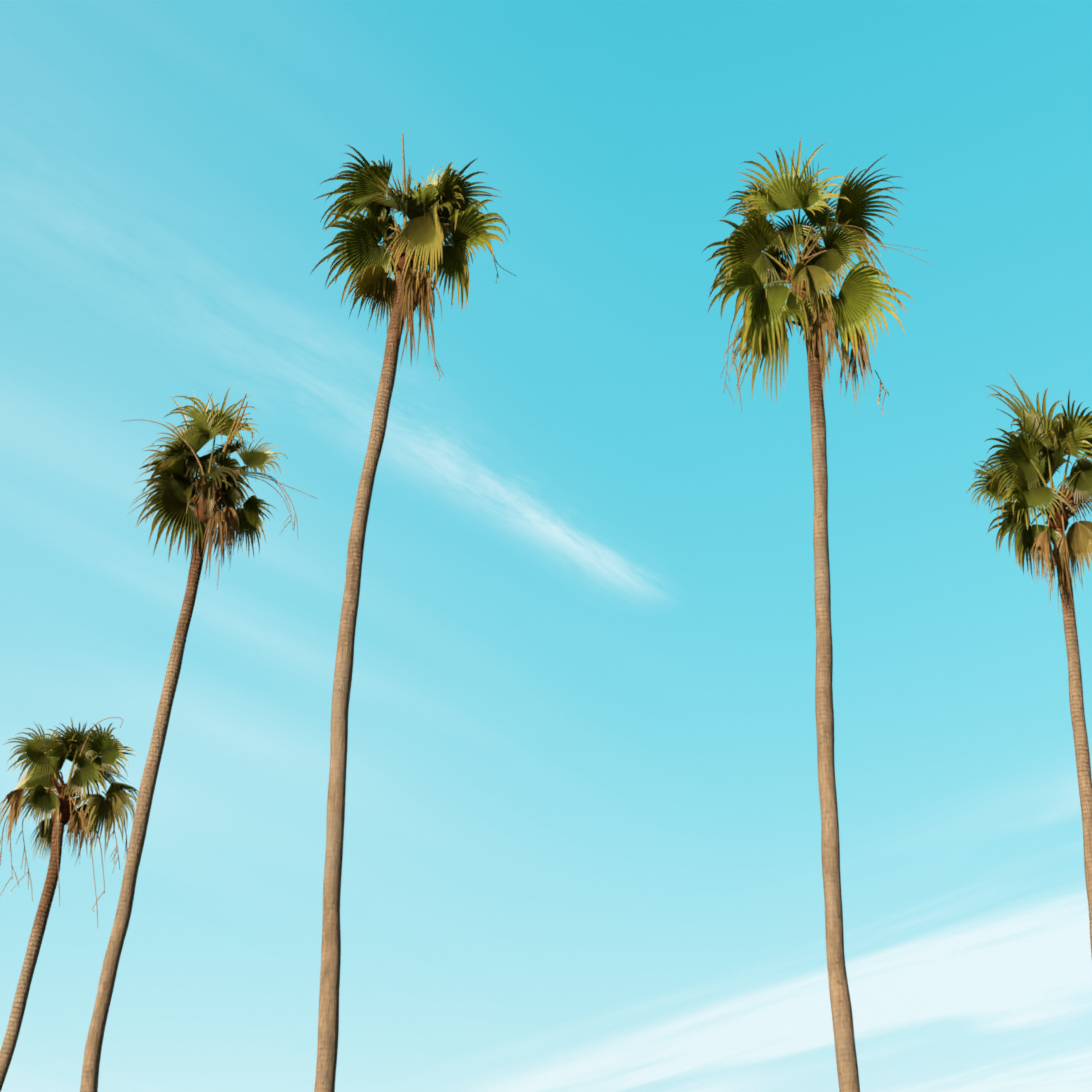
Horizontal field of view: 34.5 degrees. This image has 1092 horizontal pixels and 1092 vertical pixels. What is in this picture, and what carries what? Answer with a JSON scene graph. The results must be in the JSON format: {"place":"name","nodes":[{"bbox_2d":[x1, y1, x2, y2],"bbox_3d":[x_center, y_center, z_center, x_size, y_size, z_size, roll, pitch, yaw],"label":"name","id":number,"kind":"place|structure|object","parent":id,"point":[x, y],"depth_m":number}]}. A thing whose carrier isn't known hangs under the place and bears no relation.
{"place":"outdoors","nodes":[
{"label":"outdoors","id":0,"kind":"place"},
{"bbox_2d":[0,717,138,1091],"bbox_3d":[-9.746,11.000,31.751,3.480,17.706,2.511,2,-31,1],"label":"palm","id":1,"kind":"object","parent":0,"point":[82,751],"depth_m":34.84},
{"bbox_2d":[80,386,317,1091],"bbox_3d":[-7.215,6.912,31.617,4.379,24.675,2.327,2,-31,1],"label":"palm","id":2,"kind":"object","parent":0,"point":[178,499],"depth_m":35.90},
{"bbox_2d":[310,133,515,1091],"bbox_3d":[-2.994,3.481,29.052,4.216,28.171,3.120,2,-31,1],"label":"palm","id":3,"kind":"object","parent":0,"point":[435,211],"depth_m":33.85},
{"bbox_2d":[0,0,1091,1091],"label":"sky","id":4,"kind":"structure","parent":0,"point":[582,840]},
{"bbox_2d":[702,137,930,1091],"bbox_3d":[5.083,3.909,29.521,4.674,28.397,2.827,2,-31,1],"label":"palm","id":5,"kind":"object","parent":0,"point":[749,268],"depth_m":34.12},
{"bbox_2d":[966,369,1091,955],"bbox_3d":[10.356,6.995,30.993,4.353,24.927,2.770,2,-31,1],"label":"palm","id":6,"kind":"object","parent":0,"point":[1032,459],"depth_m":35.04}
]}

